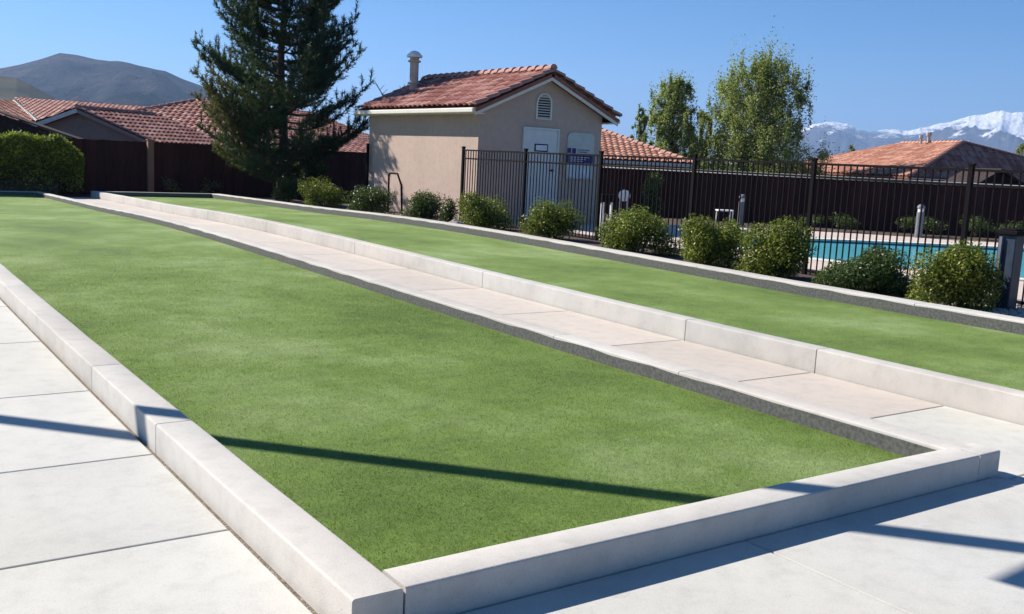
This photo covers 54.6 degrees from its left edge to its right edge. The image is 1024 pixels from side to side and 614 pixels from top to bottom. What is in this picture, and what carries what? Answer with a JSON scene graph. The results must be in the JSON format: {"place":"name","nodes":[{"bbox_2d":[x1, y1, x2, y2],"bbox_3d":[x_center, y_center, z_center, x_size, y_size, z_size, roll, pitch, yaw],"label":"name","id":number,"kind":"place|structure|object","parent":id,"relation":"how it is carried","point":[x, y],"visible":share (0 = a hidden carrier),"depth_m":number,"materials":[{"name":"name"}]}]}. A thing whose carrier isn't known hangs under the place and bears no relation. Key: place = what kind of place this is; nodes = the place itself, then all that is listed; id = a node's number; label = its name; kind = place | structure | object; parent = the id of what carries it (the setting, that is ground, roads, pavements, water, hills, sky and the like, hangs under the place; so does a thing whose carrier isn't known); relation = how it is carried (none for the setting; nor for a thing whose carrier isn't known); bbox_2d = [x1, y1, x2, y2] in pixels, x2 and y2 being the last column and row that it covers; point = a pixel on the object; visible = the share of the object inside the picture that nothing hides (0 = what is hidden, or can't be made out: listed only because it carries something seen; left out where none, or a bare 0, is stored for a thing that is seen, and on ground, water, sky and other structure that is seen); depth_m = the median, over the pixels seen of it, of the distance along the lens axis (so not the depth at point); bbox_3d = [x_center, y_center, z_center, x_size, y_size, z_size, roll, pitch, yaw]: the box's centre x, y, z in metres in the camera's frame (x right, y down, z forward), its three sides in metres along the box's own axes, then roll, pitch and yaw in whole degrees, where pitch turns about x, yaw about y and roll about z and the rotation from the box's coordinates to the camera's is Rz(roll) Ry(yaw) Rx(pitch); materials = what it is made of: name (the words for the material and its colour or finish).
{"place":"outdoors","nodes":[
{"label":"outdoors","id":0,"kind":"place"},
{"bbox_2d":[0,76,56,101],"bbox_3d":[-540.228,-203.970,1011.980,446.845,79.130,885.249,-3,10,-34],"label":"hills","id":1,"kind":"structure","parent":0,"point":[11,88],"depth_m":1078.59,"materials":[{"name":"grey stone"}]},
{"bbox_2d":[0,53,207,106],"bbox_3d":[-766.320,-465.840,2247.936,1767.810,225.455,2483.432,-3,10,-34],"label":"hills","id":2,"kind":"structure","parent":0,"point":[67,77],"depth_m":2195.52,"materials":[{"name":"grey stone"}]},
{"bbox_2d":[0,298,317,613],"bbox_3d":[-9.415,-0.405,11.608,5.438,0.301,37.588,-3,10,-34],"label":"pavement","id":3,"kind":"structure","parent":0,"point":[103,510],"depth_m":4.44,"materials":[{"name":"concrete"}]},
{"bbox_2d":[0,195,904,571],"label":"turf","id":4,"kind":"structure","parent":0,"point":[32,225],"depth_m":6.79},
{"bbox_2d":[0,243,1023,570],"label":"turf fibres","id":5,"kind":"object","parent":4,"relation":"on","point":[518,379],"visible":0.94,"depth_m":6.70,"materials":[{"name":"green plastic"}]},
{"bbox_2d":[68,197,942,418],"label":"walkway","id":6,"kind":"structure","parent":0,"point":[860,400],"depth_m":9.94,"materials":[{"name":"concrete"}]},
{"bbox_2d":[0,0,1023,145],"label":"sky","id":7,"kind":"structure","parent":0,"point":[903,65],"materials":[{"name":"blue"}]},
{"bbox_2d":[61,194,998,242],"bbox_3d":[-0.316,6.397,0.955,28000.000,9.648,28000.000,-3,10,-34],"label":"ground","id":8,"kind":"structure","parent":0,"point":[951,237],"depth_m":32.52,"materials":[{"name":"brown soil"}]},
{"bbox_2d":[0,191,39,194],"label":"kerb","id":9,"kind":"structure","parent":8,"relation":"on","point":[21,191],"depth_m":30.32,"materials":[{"name":"concrete"}]},
{"bbox_2d":[0,192,33,194],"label":"kerb liner","id":10,"kind":"object","parent":9,"relation":"attached to","point":[16,193],"visible":0.6,"depth_m":30.24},
{"bbox_2d":[0,110,82,138],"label":"patio cover","id":11,"kind":"object","parent":8,"relation":"on","point":[8,123],"visible":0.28,"depth_m":37.74,"materials":[{"name":"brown wood"}]},
{"bbox_2d":[0,128,84,196],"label":"hedge","id":12,"kind":"object","parent":8,"relation":"on","point":[29,163],"visible":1,"depth_m":31.34,"materials":[{"name":"green plant"}]},
{"bbox_2d":[0,97,155,123],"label":"tiled house","id":13,"kind":"structure","parent":8,"relation":"on","point":[33,110],"depth_m":53.22,"materials":[{"name":"red tile"}]},
{"bbox_2d":[146,139,154,191],"bbox_3d":[-12.675,-4.836,34.771,0.240,2.060,0.240,-3,10,-34],"label":"wooden post","id":14,"kind":"object","parent":8,"relation":"on","point":[150,165],"visible":0.82,"depth_m":34.67,"materials":[{"name":"brown wood"}]},
{"bbox_2d":[99,191,209,193],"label":"kerb","id":15,"kind":"structure","parent":8,"relation":"on","point":[156,192],"depth_m":32.55,"materials":[{"name":"concrete"}]},
{"bbox_2d":[105,192,211,197],"bbox_3d":[-11.665,-3.634,32.597,3.620,0.210,0.012,-3,10,-34],"label":"kerb liner","id":16,"kind":"object","parent":15,"relation":"attached to","point":[166,195],"visible":0.5,"depth_m":32.68,"materials":[{"name":"carpet"}]},
{"bbox_2d":[160,176,181,192],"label":"shrub","id":17,"kind":"object","parent":8,"relation":"on","point":[168,183],"visible":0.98,"depth_m":34.80,"materials":[{"name":"green plant"}]},
{"bbox_2d":[26,136,365,202],"bbox_3d":[-18.339,-4.507,31.194,33.546,2.036,0.134,-3,10,-34],"label":"wooden fence","id":18,"kind":"object","parent":8,"relation":"on","point":[116,166],"visible":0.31,"depth_m":35.50,"materials":[{"name":"brown wood"}]},
{"bbox_2d":[30,98,368,148],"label":"tiled house","id":19,"kind":"structure","parent":8,"relation":"on","point":[174,122],"depth_m":41.28,"materials":[{"name":"tile"}]},
{"bbox_2d":[0,264,402,613],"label":"kerb","id":20,"kind":"structure","parent":8,"relation":"on","point":[315,565],"depth_m":4.66,"materials":[{"name":"concrete"}]},
{"bbox_2d":[200,178,223,192],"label":"shrub","id":21,"kind":"object","parent":8,"relation":"on","point":[209,187],"visible":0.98,"depth_m":35.53,"materials":[{"name":"green plant"}]},
{"bbox_2d":[330,139,368,152],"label":"tiled house","id":22,"kind":"structure","parent":8,"relation":"on","point":[358,145],"depth_m":48.72,"materials":[{"name":"tile"}]},
{"bbox_2d":[365,144,369,187],"bbox_3d":[-4.499,-4.038,30.820,0.090,2.047,0.090,-3,10,-34],"label":"gate post","id":23,"kind":"object","parent":8,"relation":"on","point":[367,165],"visible":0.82,"depth_m":30.74,"materials":[{"name":"metal"}]},
{"bbox_2d":[354,51,621,223],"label":"stucco shed","id":24,"kind":"structure","parent":8,"relation":"on","point":[423,130],"depth_m":27.23,"materials":[{"name":"paint"}]},
{"bbox_2d":[525,129,557,216],"bbox_3d":[0.758,-3.576,26.894,1.083,2.406,0.128,-3,10,-34],"label":"door","id":25,"kind":"structure","parent":24,"relation":"in","point":[535,140],"depth_m":26.88,"materials":[{"name":"paint"}]},
{"bbox_2d":[36,192,970,449],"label":"kerb","id":26,"kind":"structure","parent":8,"relation":"on","point":[913,436],"depth_m":8.07,"materials":[{"name":"concrete"}]},
{"bbox_2d":[35,192,936,456],"bbox_3d":[-6.086,-1.303,18.166,0.008,0.405,30.410,-3,10,-34],"label":"kerb liner","id":27,"kind":"object","parent":26,"relation":"attached to","point":[864,436],"visible":0.62,"depth_m":8.20,"materials":[{"name":"concrete"}]},
{"bbox_2d":[91,191,1023,425],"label":"kerb","id":28,"kind":"structure","parent":8,"relation":"on","point":[984,399],"depth_m":9.77,"materials":[{"name":"concrete"}]},
{"bbox_2d":[213,194,1023,323],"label":"kerb","id":29,"kind":"structure","parent":8,"relation":"on","point":[887,298],"depth_m":14.62,"materials":[{"name":"concrete"}]},
{"bbox_2d":[212,194,1023,334],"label":"kerb liner","id":30,"kind":"object","parent":29,"relation":"attached to","point":[966,319],"visible":0.63,"depth_m":14.67,"materials":[{"name":"concrete"}]},
{"bbox_2d":[629,103,653,145],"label":"cottonwood tree","id":31,"kind":"object","parent":8,"relation":"on","point":[644,118],"visible":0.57,"depth_m":55.03,"materials":[{"name":"green plant"}]},
{"bbox_2d":[600,128,692,167],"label":"tiled house","id":32,"kind":"structure","parent":8,"relation":"on","point":[612,143],"depth_m":47.52,"materials":[{"name":"orange tile"}]},
{"bbox_2d":[637,172,664,220],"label":"climbing shrub","id":33,"kind":"object","parent":8,"relation":"on","point":[651,193],"visible":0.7,"depth_m":29.63,"materials":[{"name":"green plant"}]},
{"bbox_2d":[641,69,710,169],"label":"cottonwood tree","id":34,"kind":"object","parent":8,"relation":"on","point":[673,124],"visible":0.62,"depth_m":56.26,"materials":[{"name":"green plant"}]},
{"bbox_2d":[382,447,979,613],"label":"kerb","id":35,"kind":"structure","parent":8,"relation":"on","point":[468,581],"depth_m":4.33,"materials":[{"name":"concrete"}]},
{"bbox_2d":[678,109,713,167],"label":"cottonwood tree","id":36,"kind":"object","parent":8,"relation":"on","point":[702,118],"visible":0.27,"depth_m":58.58,"materials":[{"name":"green plant"}]},
{"bbox_2d":[715,209,732,226],"bbox_3d":[6.397,-2.677,29.886,0.500,0.498,0.480,3,8,0],"label":"side table","id":37,"kind":"object","parent":8,"relation":"on","point":[725,210],"visible":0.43,"depth_m":29.85,"materials":[{"name":"white plastic"}]},
{"bbox_2d":[459,146,1023,306],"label":"iron fence","id":38,"kind":"object","parent":8,"relation":"on","point":[971,170],"visible":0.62,"depth_m":17.14,"materials":[{"name":"black metal"}]},
{"bbox_2d":[737,194,745,226],"bbox_3d":[7.022,-2.956,30.326,0.320,0.980,0.315,-3,10,-34],"label":"bollard light","id":39,"kind":"object","parent":8,"relation":"on","point":[741,209],"visible":0.56,"depth_m":30.23,"materials":[{"name":"grey metal"}]},
{"bbox_2d":[686,15,840,176],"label":"cottonwood tree","id":40,"kind":"object","parent":8,"relation":"on","point":[770,132],"visible":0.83,"depth_m":53.70,"materials":[{"name":"green plant"}]},
{"bbox_2d":[796,215,824,226],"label":"shrub","id":41,"kind":"object","parent":8,"relation":"on","point":[817,219],"visible":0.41,"depth_m":31.66,"materials":[{"name":"green plant"}]},
{"bbox_2d":[600,165,1023,237],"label":"wooden fence","id":42,"kind":"object","parent":8,"relation":"on","point":[1004,204],"visible":0.37,"depth_m":33.84,"materials":[{"name":"brown wood"}]},
{"bbox_2d":[829,212,860,229],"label":"shrub","id":43,"kind":"object","parent":8,"relation":"on","point":[842,222],"visible":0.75,"depth_m":31.63,"materials":[{"name":"green plant"}]},
{"bbox_2d":[842,144,854,152],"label":"cottonwood tree","id":44,"kind":"object","parent":8,"relation":"on","point":[851,148],"visible":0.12,"depth_m":78.68,"materials":[{"name":"green plant"}]},
{"bbox_2d":[761,240,1023,250],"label":"pool basin","id":45,"kind":"object","parent":8,"relation":"in","point":[893,244],"visible":0.09,"depth_m":25.96,"materials":[{"name":"tile"}]},
{"bbox_2d":[795,132,1023,184],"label":"tiled house","id":46,"kind":"structure","parent":8,"relation":"on","point":[947,153],"depth_m":55.65,"materials":[{"name":"orange tile"}]},
{"bbox_2d":[894,215,928,232],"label":"shrub","id":47,"kind":"object","parent":8,"relation":"on","point":[908,224],"visible":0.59,"depth_m":31.47,"materials":[{"name":"green plant"}]},
{"bbox_2d":[923,217,947,234],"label":"shrub","id":48,"kind":"object","parent":8,"relation":"on","point":[932,224],"visible":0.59,"depth_m":31.58,"materials":[{"name":"green plant"}]},
{"bbox_2d":[959,215,996,237],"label":"shrub","id":49,"kind":"object","parent":8,"relation":"on","point":[977,228],"visible":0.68,"depth_m":31.22,"materials":[{"name":"green plant"}]},
{"bbox_2d":[962,443,999,480],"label":"kerb","id":50,"kind":"structure","parent":8,"relation":"on","point":[989,463],"depth_m":5.78,"materials":[{"name":"concrete"}]},
{"bbox_2d":[943,168,1023,185],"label":"garden shed","id":51,"kind":"structure","parent":8,"relation":"on","point":[1007,179],"depth_m":36.59,"materials":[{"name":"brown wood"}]},
{"bbox_2d":[992,220,1022,232],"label":"shrub","id":52,"kind":"object","parent":8,"relation":"on","point":[1018,225],"visible":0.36,"depth_m":31.17,"materials":[{"name":"green plant"}]},
{"bbox_2d":[1015,143,1023,154],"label":"cottonwood tree","id":53,"kind":"object","parent":8,"relation":"on","point":[1020,148],"visible":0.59,"depth_m":76.88,"materials":[{"name":"green plant"}]},
{"bbox_2d":[250,197,818,282],"bbox_3d":[-2.273,-2.140,25.256,2.960,0.261,27.000,-3,10,-34],"label":"planting bed","id":54,"kind":"object","parent":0,"point":[807,277],"visible":0.1,"depth_m":20.09,"materials":[{"name":"soil"}]},
{"bbox_2d":[188,0,375,200],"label":"pine tree","id":55,"kind":"object","parent":54,"relation":"on","point":[249,115],"visible":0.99,"depth_m":32.83,"materials":[{"name":"green plant"}]},
{"bbox_2d":[271,176,305,201],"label":"bush","id":56,"kind":"object","parent":54,"relation":"on","point":[289,188],"visible":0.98,"depth_m":31.62,"materials":[{"name":"green plant"}]},
{"bbox_2d":[297,175,344,208],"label":"bush","id":57,"kind":"object","parent":54,"relation":"on","point":[331,195],"visible":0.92,"depth_m":29.28,"materials":[{"name":"green plant"}]},
{"bbox_2d":[341,184,395,214],"bbox_3d":[-3.884,-2.904,26.948,1.524,0.878,1.153,2,9,-9],"label":"bush","id":58,"kind":"object","parent":54,"relation":"on","point":[374,197],"visible":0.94,"depth_m":26.79,"materials":[{"name":"green plant"}]},
{"bbox_2d":[387,172,402,213],"bbox_3d":[-3.366,-3.291,28.555,0.083,1.156,1.015,-2,10,-31],"label":"pipe hoop","id":59,"kind":"object","parent":54,"relation":"on","point":[401,191],"visible":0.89,"depth_m":28.26,"materials":[{"name":"metal"}]},
{"bbox_2d":[399,189,447,221],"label":"bush","id":60,"kind":"object","parent":54,"relation":"on","point":[424,207],"visible":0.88,"depth_m":24.36,"materials":[{"name":"green plant"}]},
{"bbox_2d":[439,196,458,221],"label":"bush","id":61,"kind":"object","parent":54,"relation":"on","point":[449,214],"visible":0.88,"depth_m":23.80,"materials":[{"name":"green plant"}]},
{"bbox_2d":[449,219,462,223],"bbox_3d":[-1.269,-1.847,22.257,0.343,0.283,0.451,5,9,17],"label":"rock","id":62,"kind":"object","parent":54,"relation":"on","point":[455,221],"visible":0.29,"depth_m":22.12,"materials":[{"name":"white stone"}]},
{"bbox_2d":[455,190,516,230],"bbox_3d":[-0.591,-2.142,22.367,1.183,0.984,1.321,-3,10,-34],"label":"bush","id":63,"kind":"object","parent":54,"relation":"on","point":[478,210],"visible":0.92,"depth_m":22.29,"materials":[{"name":"green plant"}]},
{"bbox_2d":[518,196,587,239],"bbox_3d":[0.829,-1.788,20.420,1.453,0.994,1.025,2,8,-2],"label":"bush","id":64,"kind":"object","parent":54,"relation":"on","point":[549,222],"visible":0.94,"depth_m":20.21,"materials":[{"name":"green plant"}]},
{"bbox_2d":[595,204,683,255],"bbox_3d":[2.293,-1.401,18.329,1.562,1.002,1.379,-3,10,-34],"label":"bush","id":65,"kind":"object","parent":54,"relation":"on","point":[631,232],"visible":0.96,"depth_m":18.12,"materials":[{"name":"green plant"}]},
{"bbox_2d":[678,213,750,269],"bbox_3d":[3.421,-1.076,16.686,1.240,0.963,1.006,3,8,0],"label":"bush","id":66,"kind":"object","parent":54,"relation":"on","point":[704,244],"visible":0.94,"depth_m":16.51,"materials":[{"name":"green plant"}]},
{"bbox_2d":[732,215,816,278],"bbox_3d":[4.086,-0.924,15.529,1.272,1.078,1.166,4,9,6],"label":"bush","id":67,"kind":"object","parent":54,"relation":"on","point":[785,248],"visible":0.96,"depth_m":15.34,"materials":[{"name":"green plant"}]},
{"bbox_2d":[811,244,916,297],"bbox_3d":[5.049,-0.504,14.147,1.385,0.759,1.218,-3,10,-34],"label":"bush","id":68,"kind":"object","parent":54,"relation":"on","point":[874,271],"visible":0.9,"depth_m":13.91,"materials":[{"name":"green plant"}]},
{"bbox_2d":[134,197,1023,390],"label":"turf","id":69,"kind":"structure","parent":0,"point":[503,256],"depth_m":12.63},
{"bbox_2d":[462,476,1023,613],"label":"pavement","id":70,"kind":"structure","parent":0,"point":[958,550],"depth_m":4.29,"materials":[{"name":"concrete"}]},
{"bbox_2d":[508,223,1023,301],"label":"pool deck","id":71,"kind":"structure","parent":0,"point":[929,240],"depth_m":27.11,"materials":[{"name":"beige concrete"}]},
{"bbox_2d":[599,194,615,235],"bbox_3d":[2.178,-2.101,22.925,0.380,1.000,0.140,-3,10,-34],"label":"pump stand","id":72,"kind":"object","parent":71,"relation":"on","point":[611,199],"visible":0.51,"depth_m":22.84,"materials":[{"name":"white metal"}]},
{"bbox_2d":[618,190,628,218],"bbox_3d":[2.798,-2.407,24.930,0.288,1.074,0.134,3,8,0],"label":"white pedestal","id":73,"kind":"object","parent":71,"relation":"on","point":[623,194],"visible":0.49,"depth_m":24.82,"materials":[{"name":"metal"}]},
{"bbox_2d":[737,236,1023,280],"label":"pool coping","id":74,"kind":"object","parent":71,"relation":"on","point":[880,241],"visible":0.16,"depth_m":25.90,"materials":[{"name":"concrete"}]},
{"bbox_2d":[914,204,924,237],"bbox_3d":[11.846,-2.492,28.815,0.320,0.980,0.315,-3,10,-34],"label":"bollard light","id":75,"kind":"object","parent":71,"relation":"on","point":[917,222],"visible":0.73,"depth_m":28.75,"materials":[{"name":"grey metal"}]},
{"bbox_2d":[678,110,1023,179],"bbox_3d":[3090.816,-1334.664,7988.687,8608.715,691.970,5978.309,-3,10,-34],"label":"mountains","id":76,"kind":"structure","parent":0,"point":[1003,130],"depth_m":7311.36,"materials":[{"name":"white snow"}]},
{"bbox_2d":[739,241,1023,277],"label":"water","id":77,"kind":"structure","parent":0,"point":[858,250],"depth_m":23.61,"materials":[{"name":"teal liquid"}]},
{"bbox_2d":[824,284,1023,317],"bbox_3d":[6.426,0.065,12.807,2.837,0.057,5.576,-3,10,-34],"label":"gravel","id":78,"kind":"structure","parent":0,"point":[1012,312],"depth_m":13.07,"materials":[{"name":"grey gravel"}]},
{"bbox_2d":[874,406,1023,479],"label":"walkway","id":79,"kind":"structure","parent":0,"point":[1006,438],"depth_m":6.85,"materials":[{"name":"concrete"}]},
{"bbox_2d":[901,293,1023,317],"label":"planting bed","id":80,"kind":"object","parent":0,"point":[985,309],"visible":0.12,"depth_m":13.00,"materials":[{"name":"brown soil"}]},
{"bbox_2d":[905,238,1005,312],"bbox_3d":[5.895,-0.410,13.067,1.291,0.978,1.041,-3,10,-34],"label":"bush","id":81,"kind":"object","parent":80,"relation":"on","point":[953,273],"visible":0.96,"depth_m":12.88,"materials":[{"name":"green plant"}]},
{"bbox_2d":[991,228,1023,309],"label":"steel pedestal","id":82,"kind":"object","parent":80,"relation":"on","point":[1010,248],"visible":0.81,"depth_m":13.14,"materials":[{"name":"metal"}]}
]}

